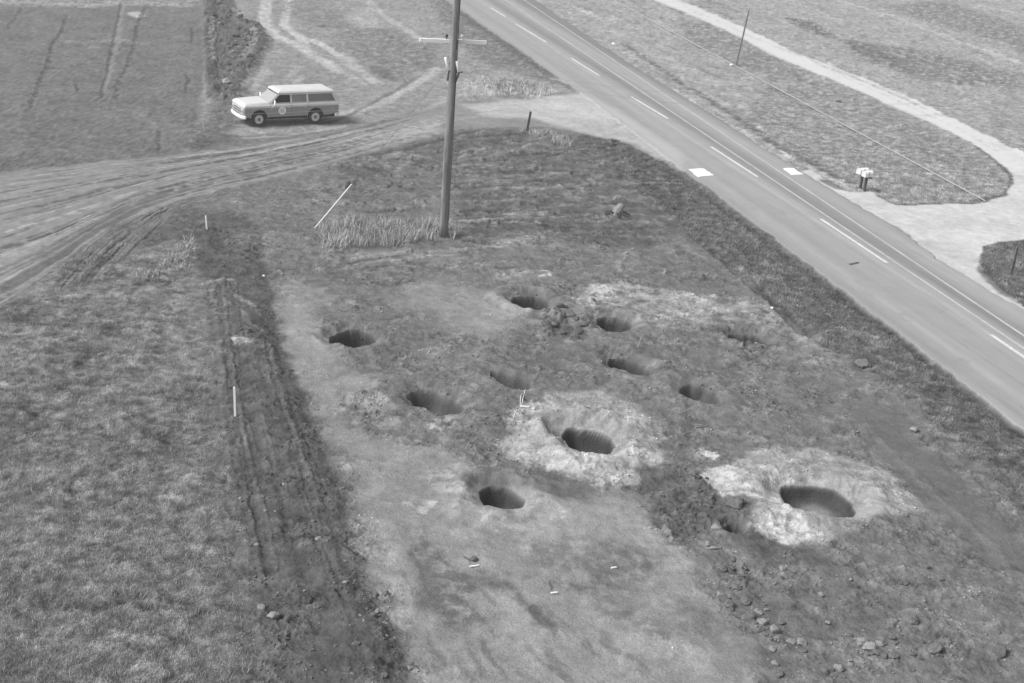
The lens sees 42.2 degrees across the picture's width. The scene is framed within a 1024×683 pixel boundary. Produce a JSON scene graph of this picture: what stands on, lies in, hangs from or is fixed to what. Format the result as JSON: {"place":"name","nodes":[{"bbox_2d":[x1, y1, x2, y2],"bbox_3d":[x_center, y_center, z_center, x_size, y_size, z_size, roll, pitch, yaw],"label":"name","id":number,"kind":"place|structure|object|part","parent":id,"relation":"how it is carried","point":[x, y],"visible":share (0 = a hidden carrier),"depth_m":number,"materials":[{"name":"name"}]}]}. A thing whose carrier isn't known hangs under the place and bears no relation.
{"place":"outdoors","nodes":[
{"label":"outdoors","id":0,"kind":"place"},
{"bbox_2d":[0,0,252,682],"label":"field","id":1,"kind":"structure","parent":0,"point":[87,81],"depth_m":40.55,"materials":[{"name":"grey plant"}]},
{"bbox_2d":[136,235,198,278],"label":"bank grass","id":2,"kind":"structure","parent":1,"relation":"on","point":[188,249],"depth_m":50.45,"materials":[{"name":"grey plant"}]},
{"bbox_2d":[0,90,678,304],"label":"dirt track","id":3,"kind":"structure","parent":0,"point":[52,219],"depth_m":61.39,"materials":[{"name":"grey soil"}]},
{"bbox_2d":[59,0,1023,682],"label":"ground","id":4,"kind":"structure","parent":0,"point":[531,542],"depth_m":39.47,"materials":[{"name":"soil"}]},
{"bbox_2d":[222,77,229,83],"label":"dirt clod","id":5,"kind":"object","parent":4,"relation":"on","point":[226,80],"visible":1,"depth_m":80.19,"materials":[{"name":"grey soil"}]},
{"bbox_2d":[233,387,235,416],"bbox_3d":[-7.954,1.791,38.048,0.083,1.073,0.060,5,22,0],"label":"stake","id":6,"kind":"object","parent":4,"relation":"on","point":[234,395],"visible":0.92,"depth_m":37.97,"materials":[{"name":"wood"}]},
{"bbox_2d":[257,603,264,610],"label":"rock","id":7,"kind":"object","parent":4,"relation":"on","point":[261,606],"visible":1,"depth_m":29.28,"materials":[{"name":"grey stone"}]},
{"bbox_2d":[266,611,280,619],"bbox_3d":[-5.230,5.991,29.048,0.314,0.204,0.287,13,28,37],"label":"rock","id":8,"kind":"object","parent":4,"relation":"on","point":[272,615],"visible":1,"depth_m":28.95,"materials":[{"name":"grey stone"}]},
{"bbox_2d":[231,84,338,126],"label":"station wagon","id":9,"kind":"object","parent":4,"relation":"on","point":[314,103],"visible":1,"depth_m":71.77,"materials":[{"name":"grey paint"}]},
{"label":"side window","id":10,"kind":"part","parent":9,"relation":"part of","materials":[{"name":"grey glass"}]},
{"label":"side window","id":11,"kind":"part","parent":9,"relation":"part of","materials":[{"name":"grey glass"}]},
{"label":"side window","id":12,"kind":"part","parent":9,"relation":"part of","materials":[{"name":"grey glass"}]},
{"bbox_2d":[352,641,359,646],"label":"rock","id":13,"kind":"object","parent":4,"relation":"on","point":[355,643],"visible":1,"depth_m":28.12,"materials":[{"name":"grey stone"}]},
{"bbox_2d":[313,210,465,249],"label":"tall grass","id":14,"kind":"structure","parent":4,"relation":"on","point":[363,228],"depth_m":54.97,"materials":[{"name":"grey plant"}]},
{"bbox_2d":[419,0,486,237],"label":"utility pole","id":15,"kind":"object","parent":4,"relation":"on","point":[453,65],"visible":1,"depth_m":53.54,"materials":[{"name":"grey wood"}]},
{"bbox_2d":[315,73,444,226],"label":"guy wire","id":16,"kind":"object","parent":15,"relation":"attached to","point":[360,173],"visible":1,"depth_m":54.97,"materials":[{"name":"metal"}]},
{"bbox_2d":[460,62,1020,103],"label":"power wire","id":17,"kind":"object","parent":15,"relation":"attached to","point":[725,97],"visible":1,"depth_m":54.86,"materials":[{"name":"grey metal"}]},
{"bbox_2d":[472,72,1016,114],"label":"power wire","id":18,"kind":"object","parent":15,"relation":"attached to","point":[720,107],"visible":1,"depth_m":55.08,"materials":[{"name":"grey metal"}]},
{"bbox_2d":[470,556,477,560],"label":"rock","id":19,"kind":"object","parent":4,"relation":"on","point":[473,558],"visible":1,"depth_m":31.78,"materials":[{"name":"grey stone"}]},
{"bbox_2d":[467,75,560,98],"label":"embankment grass","id":20,"kind":"structure","parent":4,"relation":"on","point":[524,88],"depth_m":85.55,"materials":[{"name":"grey plant"}]},
{"bbox_2d":[526,111,531,130],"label":"fence post","id":21,"kind":"object","parent":4,"relation":"on","point":[528,122],"visible":1,"depth_m":74.99,"materials":[{"name":"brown wood"}]},
{"bbox_2d":[64,92,1023,682],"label":"verge grass","id":22,"kind":"structure","parent":4,"relation":"on","point":[1000,280],"depth_m":53.10,"materials":[{"name":"grey plant"}]},
{"bbox_2d":[541,320,551,326],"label":"dirt clod","id":23,"kind":"object","parent":4,"relation":"on","point":[544,323],"visible":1,"depth_m":46.70,"materials":[{"name":"grey soil"}]},
{"bbox_2d":[519,128,575,145],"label":"corner grass","id":24,"kind":"structure","parent":4,"relation":"on","point":[558,139],"depth_m":73.57,"materials":[{"name":"grey plant"}]},
{"bbox_2d":[556,303,564,307],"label":"dirt clod","id":25,"kind":"object","parent":4,"relation":"on","point":[560,305],"visible":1,"depth_m":48.31,"materials":[{"name":"grey soil"}]},
{"bbox_2d":[566,310,575,317],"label":"dirt clod","id":26,"kind":"object","parent":4,"relation":"on","point":[570,313],"visible":1,"depth_m":47.58,"materials":[{"name":"grey soil"}]},
{"bbox_2d":[573,326,582,333],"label":"dirt clod","id":27,"kind":"object","parent":4,"relation":"on","point":[578,330],"visible":1,"depth_m":46.34,"materials":[{"name":"grey soil"}]},
{"bbox_2d":[578,320,589,326],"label":"dirt clod","id":28,"kind":"object","parent":4,"relation":"on","point":[582,323],"visible":1,"depth_m":46.76,"materials":[{"name":"grey soil"}]},
{"bbox_2d":[604,202,629,218],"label":"uprooted stump","id":29,"kind":"object","parent":4,"relation":"on","point":[617,210],"visible":1,"depth_m":60.17,"materials":[{"name":"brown wood"}]},
{"bbox_2d":[697,512,707,516],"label":"dirt clod","id":30,"kind":"object","parent":4,"relation":"on","point":[700,514],"visible":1,"depth_m":34.80,"materials":[{"name":"grey soil"}]},
{"bbox_2d":[705,541,712,546],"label":"rock","id":31,"kind":"object","parent":4,"relation":"on","point":[708,543],"visible":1,"depth_m":33.23,"materials":[{"name":"grey stone"}]},
{"bbox_2d":[705,499,712,504],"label":"dirt clod","id":32,"kind":"object","parent":4,"relation":"on","point":[709,501],"visible":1,"depth_m":35.28,"materials":[{"name":"grey soil"}]},
{"bbox_2d":[711,523,721,530],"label":"rock","id":33,"kind":"object","parent":4,"relation":"on","point":[716,527],"visible":1,"depth_m":34.08,"materials":[{"name":"grey stone"}]},
{"bbox_2d":[718,563,727,571],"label":"rock","id":34,"kind":"object","parent":4,"relation":"on","point":[722,567],"visible":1,"depth_m":32.34,"materials":[{"name":"grey stone"}]},
{"bbox_2d":[718,595,728,602],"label":"rock","id":35,"kind":"object","parent":4,"relation":"on","point":[722,598],"visible":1,"depth_m":31.03,"materials":[{"name":"grey stone"}]},
{"bbox_2d":[723,599,733,607],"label":"rock","id":36,"kind":"object","parent":4,"relation":"on","point":[728,603],"visible":1,"depth_m":30.78,"materials":[{"name":"grey stone"}]},
{"bbox_2d":[726,496,743,508],"bbox_3d":[5.991,4.274,35.210,0.449,0.376,0.465,23,28,39],"label":"rock","id":37,"kind":"object","parent":4,"relation":"on","point":[735,502],"visible":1,"depth_m":35.07,"materials":[{"name":"grey stone"}]},
{"bbox_2d":[730,583,740,589],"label":"rock","id":38,"kind":"object","parent":4,"relation":"on","point":[734,586],"visible":1,"depth_m":31.59,"materials":[{"name":"grey stone"}]},
{"bbox_2d":[740,597,750,605],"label":"rock","id":39,"kind":"object","parent":4,"relation":"on","point":[745,601],"visible":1,"depth_m":31.00,"materials":[{"name":"grey stone"}]},
{"bbox_2d":[741,613,755,622],"bbox_3d":[5.433,6.358,30.447,0.343,0.128,0.327,35,40,30],"label":"rock","id":40,"kind":"object","parent":4,"relation":"on","point":[744,617],"visible":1,"depth_m":30.38,"materials":[{"name":"grey stone"}]},
{"bbox_2d":[746,612,755,618],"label":"rock","id":41,"kind":"object","parent":4,"relation":"on","point":[751,615],"visible":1,"depth_m":30.42,"materials":[{"name":"grey stone"}]},
{"bbox_2d":[754,608,762,614],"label":"rock","id":42,"kind":"object","parent":4,"relation":"on","point":[760,612],"visible":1,"depth_m":30.69,"materials":[{"name":"grey stone"}]},
{"bbox_2d":[755,626,763,632],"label":"rock","id":43,"kind":"object","parent":4,"relation":"on","point":[759,629],"visible":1,"depth_m":29.93,"materials":[{"name":"grey stone"}]},
{"bbox_2d":[757,618,767,625],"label":"rock","id":44,"kind":"object","parent":4,"relation":"on","point":[763,621],"visible":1,"depth_m":30.27,"materials":[{"name":"grey stone"}]},
{"bbox_2d":[762,631,769,636],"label":"rock","id":45,"kind":"object","parent":4,"relation":"on","point":[765,633],"visible":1,"depth_m":29.79,"materials":[{"name":"grey stone"}]},
{"bbox_2d":[769,645,775,651],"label":"rock","id":46,"kind":"object","parent":4,"relation":"on","point":[772,648],"visible":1,"depth_m":29.32,"materials":[{"name":"grey stone"}]},
{"bbox_2d":[770,624,779,633],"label":"rock","id":47,"kind":"object","parent":4,"relation":"on","point":[774,629],"visible":1,"depth_m":29.95,"materials":[{"name":"grey stone"}]},
{"bbox_2d":[771,660,778,666],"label":"rock","id":48,"kind":"object","parent":4,"relation":"on","point":[775,663],"visible":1,"depth_m":28.79,"materials":[{"name":"grey stone"}]},
{"bbox_2d":[771,668,783,677],"bbox_3d":[5.702,7.123,28.537,0.286,0.117,0.296,-17,20,-36],"label":"rock","id":49,"kind":"object","parent":4,"relation":"on","point":[777,672],"visible":1,"depth_m":28.47,"materials":[{"name":"grey stone"}]},
{"bbox_2d":[777,619,784,624],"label":"rock","id":50,"kind":"object","parent":4,"relation":"on","point":[780,621],"visible":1,"depth_m":30.40,"materials":[{"name":"grey stone"}]},
{"bbox_2d":[779,565,786,570],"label":"rock","id":51,"kind":"object","parent":4,"relation":"on","point":[782,568],"visible":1,"depth_m":32.50,"materials":[{"name":"grey stone"}]},
{"bbox_2d":[786,638,795,644],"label":"rock","id":52,"kind":"object","parent":4,"relation":"on","point":[791,641],"visible":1,"depth_m":29.73,"materials":[{"name":"grey stone"}]},
{"bbox_2d":[797,637,806,645],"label":"rock","id":53,"kind":"object","parent":4,"relation":"on","point":[802,641],"visible":1,"depth_m":29.66,"materials":[{"name":"grey stone"}]},
{"bbox_2d":[799,648,807,652],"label":"rock","id":54,"kind":"object","parent":4,"relation":"on","point":[803,650],"visible":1,"depth_m":29.34,"materials":[{"name":"grey stone"}]},
{"bbox_2d":[818,591,825,596],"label":"rock","id":55,"kind":"object","parent":4,"relation":"on","point":[821,594],"visible":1,"depth_m":31.64,"materials":[{"name":"grey stone"}]},
{"bbox_2d":[820,666,829,674],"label":"rock","id":56,"kind":"object","parent":4,"relation":"on","point":[824,670],"visible":1,"depth_m":28.68,"materials":[{"name":"grey stone"}]},
{"bbox_2d":[834,664,843,671],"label":"rock","id":57,"kind":"object","parent":4,"relation":"on","point":[839,667],"visible":1,"depth_m":28.79,"materials":[{"name":"grey stone"}]},
{"bbox_2d":[856,637,867,642],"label":"rock","id":58,"kind":"object","parent":4,"relation":"on","point":[863,639],"visible":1,"depth_m":29.88,"materials":[{"name":"grey stone"}]},
{"bbox_2d":[854,359,871,367],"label":"rock","id":59,"kind":"object","parent":4,"relation":"on","point":[863,363],"visible":1,"depth_m":45.44,"materials":[{"name":"grey stone"}]},
{"bbox_2d":[861,641,875,650],"bbox_3d":[7.988,6.814,29.562,0.316,0.186,0.322,5,27,35],"label":"rock","id":60,"kind":"object","parent":4,"relation":"on","point":[869,646],"visible":1,"depth_m":29.49,"materials":[{"name":"grey stone"}]},
{"bbox_2d":[871,649,882,655],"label":"rock","id":61,"kind":"object","parent":4,"relation":"on","point":[878,652],"visible":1,"depth_m":29.37,"materials":[{"name":"grey stone"}]},
{"bbox_2d":[876,640,883,645],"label":"rock","id":62,"kind":"object","parent":4,"relation":"on","point":[879,643],"visible":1,"depth_m":29.77,"materials":[{"name":"grey stone"}]},
{"bbox_2d":[879,652,887,658],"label":"rock","id":63,"kind":"object","parent":4,"relation":"on","point":[884,655],"visible":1,"depth_m":29.29,"materials":[{"name":"grey stone"}]},
{"bbox_2d":[888,635,895,639],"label":"rock","id":64,"kind":"object","parent":4,"relation":"on","point":[892,637],"visible":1,"depth_m":29.98,"materials":[{"name":"grey stone"}]},
{"bbox_2d":[887,651,898,658],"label":"rock","id":65,"kind":"object","parent":4,"relation":"on","point":[893,655],"visible":1,"depth_m":29.27,"materials":[{"name":"grey stone"}]},
{"bbox_2d":[902,579,909,584],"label":"rock","id":66,"kind":"object","parent":4,"relation":"on","point":[905,582],"visible":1,"depth_m":32.33,"materials":[{"name":"grey stone"}]},
{"bbox_2d":[900,610,918,624],"bbox_3d":[9.266,6.435,30.861,0.376,0.204,0.480,-20,36,-34],"label":"rock","id":67,"kind":"object","parent":4,"relation":"on","point":[908,617],"visible":1,"depth_m":30.78,"materials":[{"name":"grey stone"}]},
{"bbox_2d":[910,427,918,431],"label":"rock","id":68,"kind":"object","parent":4,"relation":"on","point":[914,429],"visible":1,"depth_m":40.78,"materials":[{"name":"white stone"}]},
{"bbox_2d":[918,561,929,568],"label":"rock","id":69,"kind":"object","parent":4,"relation":"on","point":[924,565],"visible":1,"depth_m":33.13,"materials":[{"name":"grey stone"}]},
{"bbox_2d":[928,641,943,653],"bbox_3d":[9.486,6.888,29.755,0.442,0.262,0.321,-26,34,-31],"label":"rock","id":70,"kind":"object","parent":4,"relation":"on","point":[935,647],"visible":1,"depth_m":29.66,"materials":[{"name":"grey stone"}]},
{"bbox_2d":[992,644,1006,658],"bbox_3d":[10.998,6.975,29.848,0.301,0.288,0.354,2,22,-8],"label":"rock","id":71,"kind":"object","parent":4,"relation":"on","point":[999,651],"visible":1,"depth_m":29.79,"materials":[{"name":"grey stone"}]},
{"bbox_2d":[1012,510,1018,516],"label":"rock","id":72,"kind":"object","parent":4,"relation":"on","point":[1015,513],"visible":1,"depth_m":36.22,"materials":[{"name":"grey stone"}]},
{"bbox_2d":[449,0,1023,429],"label":"road","id":73,"kind":"structure","parent":0,"point":[966,330],"depth_m":62.34,"materials":[{"name":"grey asphalt"}]},
{"bbox_2d":[689,168,713,176],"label":"ground panel","id":74,"kind":"structure","parent":73,"relation":"on","point":[699,172],"depth_m":68.86,"materials":[{"name":"paint"}]},
{"bbox_2d":[783,168,803,174],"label":"ground panel","id":75,"kind":"structure","parent":73,"relation":"on","point":[792,171],"depth_m":70.58,"materials":[{"name":"paint"}]},
{"bbox_2d":[536,0,1023,467],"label":"meadow","id":76,"kind":"structure","parent":0,"point":[957,56],"depth_m":99.38,"materials":[{"name":"grey plant"}]},
{"bbox_2d":[736,10,749,65],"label":"wooden pole","id":77,"kind":"object","parent":76,"relation":"on","point":[742,37],"visible":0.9,"depth_m":100.34,"materials":[{"name":"grey wood"}]},
{"bbox_2d":[614,0,985,200],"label":"pipe","id":78,"kind":"object","parent":76,"relation":"on","point":[820,111],"visible":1,"depth_m":84.91,"materials":[{"name":"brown metal"}]},
{"bbox_2d":[857,174,872,191],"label":"mailbox stand","id":79,"kind":"object","parent":76,"relation":"on","point":[865,183],"visible":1,"depth_m":67.97,"materials":[{"name":"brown wood"}]},
{"bbox_2d":[856,168,868,174],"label":"mailbox","id":80,"kind":"object","parent":79,"relation":"on","point":[859,171],"visible":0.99,"depth_m":67.81,"materials":[{"name":"metal"}]},
{"bbox_2d":[861,170,873,177],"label":"mailbox","id":81,"kind":"object","parent":79,"relation":"on","point":[865,174],"visible":1,"depth_m":67.55,"materials":[{"name":"metal"}]},
{"bbox_2d":[1010,247,1018,274],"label":"fence post","id":82,"kind":"object","parent":76,"relation":"on","point":[1014,261],"visible":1,"depth_m":56.19,"materials":[{"name":"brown wood"}]},
{"bbox_2d":[656,0,1023,308],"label":"gravel road","id":83,"kind":"structure","parent":0,"point":[956,236],"depth_m":66.58,"materials":[{"name":"grey gravel"}]}
]}

